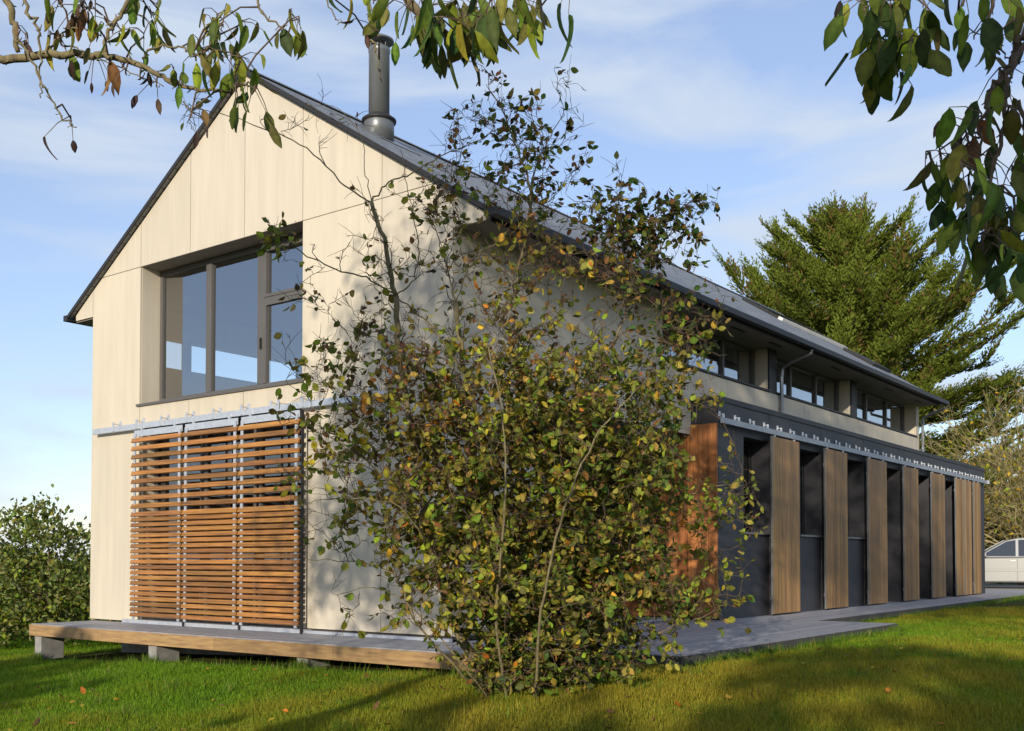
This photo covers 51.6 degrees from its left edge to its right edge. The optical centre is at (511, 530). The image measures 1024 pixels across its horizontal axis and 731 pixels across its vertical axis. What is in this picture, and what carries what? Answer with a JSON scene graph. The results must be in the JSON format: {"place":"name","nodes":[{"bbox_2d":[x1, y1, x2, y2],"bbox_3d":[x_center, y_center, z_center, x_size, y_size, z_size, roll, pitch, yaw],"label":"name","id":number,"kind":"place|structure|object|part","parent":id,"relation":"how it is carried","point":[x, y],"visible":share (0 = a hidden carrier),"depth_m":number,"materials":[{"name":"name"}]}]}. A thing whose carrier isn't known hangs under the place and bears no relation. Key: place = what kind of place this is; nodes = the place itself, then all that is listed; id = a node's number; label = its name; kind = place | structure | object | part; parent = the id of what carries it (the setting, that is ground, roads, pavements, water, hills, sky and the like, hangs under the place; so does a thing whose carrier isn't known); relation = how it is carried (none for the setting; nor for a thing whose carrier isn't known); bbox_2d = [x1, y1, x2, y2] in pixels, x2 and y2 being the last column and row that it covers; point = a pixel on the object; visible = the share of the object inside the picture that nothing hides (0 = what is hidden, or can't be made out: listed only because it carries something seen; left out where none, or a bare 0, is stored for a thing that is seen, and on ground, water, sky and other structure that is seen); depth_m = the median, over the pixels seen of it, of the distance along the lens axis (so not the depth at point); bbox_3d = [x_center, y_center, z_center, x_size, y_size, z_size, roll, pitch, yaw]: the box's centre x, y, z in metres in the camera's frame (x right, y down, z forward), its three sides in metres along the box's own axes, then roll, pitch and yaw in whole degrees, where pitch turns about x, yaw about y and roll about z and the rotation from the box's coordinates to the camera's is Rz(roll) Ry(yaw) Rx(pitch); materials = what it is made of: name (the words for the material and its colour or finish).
{"place":"outdoors","nodes":[
{"label":"outdoors","id":0,"kind":"place"},
{"bbox_2d":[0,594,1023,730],"bbox_3d":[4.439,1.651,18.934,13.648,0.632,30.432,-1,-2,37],"label":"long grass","id":1,"kind":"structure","parent":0,"point":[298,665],"depth_m":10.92,"materials":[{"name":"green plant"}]},
{"bbox_2d":[0,560,1023,730],"bbox_3d":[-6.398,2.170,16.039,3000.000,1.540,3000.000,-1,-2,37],"label":"lawn","id":2,"kind":"structure","parent":0,"point":[286,661],"depth_m":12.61,"materials":[{"name":"plant"}]},
{"bbox_2d":[0,543,115,639],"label":"thicket","id":3,"kind":"object","parent":2,"relation":"on","point":[86,574],"visible":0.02,"depth_m":23.43,"materials":[{"name":"green plant"}]},
{"bbox_2d":[0,484,121,650],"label":"garden shrub","id":4,"kind":"object","parent":2,"relation":"on","point":[55,599],"visible":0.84,"depth_m":17.41,"materials":[{"name":"green plant"}]},
{"bbox_2d":[0,0,573,159],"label":"overhanging tree","id":5,"kind":"object","parent":2,"relation":"on","point":[473,32],"visible":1,"depth_m":3.43,"materials":[{"name":"green plant"}]},
{"bbox_2d":[173,55,768,700],"bbox_3d":[-0.204,-1.250,8.998,5.082,5.688,2.438,0,-2,-5],"label":"shrub","id":6,"kind":"object","parent":2,"relation":"on","point":[511,593],"visible":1,"depth_m":8.68,"materials":[{"name":"green plant"}]},
{"bbox_2d":[4,634,1023,730],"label":"fallen leaves","id":7,"kind":"object","parent":2,"relation":"on","point":[376,704],"visible":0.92,"depth_m":8.64,"materials":[{"name":"brown plant"}]},
{"bbox_2d":[63,33,989,656],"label":"house","id":8,"kind":"structure","parent":2,"relation":"on","point":[859,497],"depth_m":15.26,"materials":[{"name":"wood"}]},
{"bbox_2d":[181,341,191,370],"bbox_3d":[-5.325,-2.834,17.346,0.100,0.500,0.120,-1,-2,37],"label":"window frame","id":9,"kind":"structure","parent":8,"relation":"in","point":[186,346],"depth_m":17.31,"materials":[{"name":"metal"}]},
{"bbox_2d":[136,221,303,406],"bbox_3d":[-3.909,-2.858,14.536,3.570,2.064,0.450,-1,-2,37],"label":"window","id":10,"kind":"structure","parent":8,"relation":"in","point":[208,257],"depth_m":14.65,"materials":[{"name":"grey metal"}]},
{"bbox_2d":[122,414,451,641],"bbox_3d":[-3.069,-0.105,13.705,6.200,2.776,0.400,-1,-2,37],"label":"patio door","id":11,"kind":"structure","parent":8,"relation":"in","point":[157,621],"depth_m":14.15,"materials":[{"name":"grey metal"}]},
{"bbox_2d":[296,364,301,377],"bbox_3d":[-3.857,-2.781,19.282,0.100,0.500,0.120,-1,-2,37],"label":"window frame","id":12,"kind":"structure","parent":8,"relation":"in","point":[300,368],"depth_m":19.23,"materials":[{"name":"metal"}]},
{"bbox_2d":[557,461,617,614],"bbox_3d":[0.677,0.093,15.724,0.070,2.500,3.350,-1,-2,37],"label":"window","id":13,"kind":"structure","parent":8,"relation":"in","point":[590,503],"depth_m":16.89,"materials":[{"name":"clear glass"}]},
{"bbox_2d":[662,318,770,391],"bbox_3d":[3.252,-2.869,17.254,0.365,0.775,3.890,-1,-2,37],"label":"window","id":14,"kind":"structure","parent":8,"relation":"in","point":[721,341],"depth_m":17.83,"materials":[{"name":"grey metal"}]},
{"bbox_2d":[744,442,770,534],"bbox_3d":[3.817,-0.705,17.225,0.410,1.538,1.056,-1,-2,37],"label":"window","id":15,"kind":"structure","parent":8,"relation":"in","point":[747,446],"depth_m":17.65,"materials":[{"name":"metal"}]},
{"bbox_2d":[800,454,823,536],"bbox_3d":[5.206,-0.655,19.058,0.410,1.538,1.056,-1,-2,37],"label":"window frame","id":16,"kind":"structure","parent":8,"relation":"in","point":[802,498],"depth_m":19.50,"materials":[{"name":"metal"}]},
{"bbox_2d":[776,359,852,416],"bbox_3d":[5.764,-2.778,20.569,0.365,0.775,3.890,-1,-2,37],"label":"window","id":17,"kind":"structure","parent":8,"relation":"in","point":[789,369],"depth_m":21.00,"materials":[{"name":"grey metal"}]},
{"bbox_2d":[847,463,865,538],"bbox_3d":[6.595,-0.605,20.890,0.410,1.538,1.056,-1,-2,37],"label":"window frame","id":18,"kind":"structure","parent":8,"relation":"in","point":[847,463],"depth_m":21.35,"materials":[{"name":"metal"}]},
{"bbox_2d":[857,389,916,436],"bbox_3d":[8.360,-2.684,23.996,0.365,0.775,4.170,-1,-2,37],"label":"window","id":19,"kind":"structure","parent":8,"relation":"in","point":[890,415],"depth_m":24.60,"materials":[{"name":"grey metal"}]},
{"bbox_2d":[29,590,1023,671],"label":"terrace deck","id":20,"kind":"structure","parent":2,"relation":"on","point":[165,642],"depth_m":13.12,"materials":[{"name":"wood"}]},
{"bbox_2d":[712,190,1023,487],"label":"cypress tree","id":21,"kind":"object","parent":2,"relation":"on","point":[877,316],"visible":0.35,"depth_m":42.66,"materials":[{"name":"green plant"}]},
{"bbox_2d":[823,0,1023,303],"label":"overhanging tree","id":22,"kind":"object","parent":2,"relation":"on","point":[881,62],"visible":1,"depth_m":2.81,"materials":[{"name":"green plant"}]},
{"bbox_2d":[985,512,1015,583],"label":"garden shrub","id":23,"kind":"object","parent":2,"relation":"on","point":[987,543],"visible":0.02,"depth_m":40.97,"materials":[{"name":"green plant"}]},
{"bbox_2d":[984,482,1018,541],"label":"garden shrub","id":24,"kind":"object","parent":2,"relation":"on","point":[991,521],"visible":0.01,"depth_m":41.04,"materials":[{"name":"green plant"}]},
{"bbox_2d":[0,0,1023,559],"label":"sky","id":25,"kind":"structure","parent":0,"point":[733,96],"materials":[{"name":"blue"}]},
{"bbox_2d":[985,582,1023,590],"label":"driveway","id":26,"kind":"structure","parent":0,"point":[991,586],"depth_m":37.01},
{"bbox_2d":[919,374,1023,584],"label":"willow tree","id":27,"kind":"object","parent":26,"relation":"on","point":[1003,492],"visible":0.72,"depth_m":38.79,"materials":[{"name":"green plant"}]},
{"bbox_2d":[985,537,1023,582],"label":"parked car","id":28,"kind":"object","parent":26,"relation":"on","point":[1004,560],"visible":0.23,"depth_m":34.20,"materials":[{"name":"silver metal"}]},
{"bbox_3d":[15.746,0.564,34.374,1.050,0.520,0.146,-1,-2,25],"label":"side window","id":29,"kind":"part","parent":28,"relation":"part of","materials":[{"name":"grey glass"}]},
{"bbox_3d":[16.693,0.537,33.945,0.870,0.550,0.153,-1,-2,25],"label":"side window","id":30,"kind":"part","parent":28,"relation":"part of","materials":[{"name":"grey glass"}]}
]}

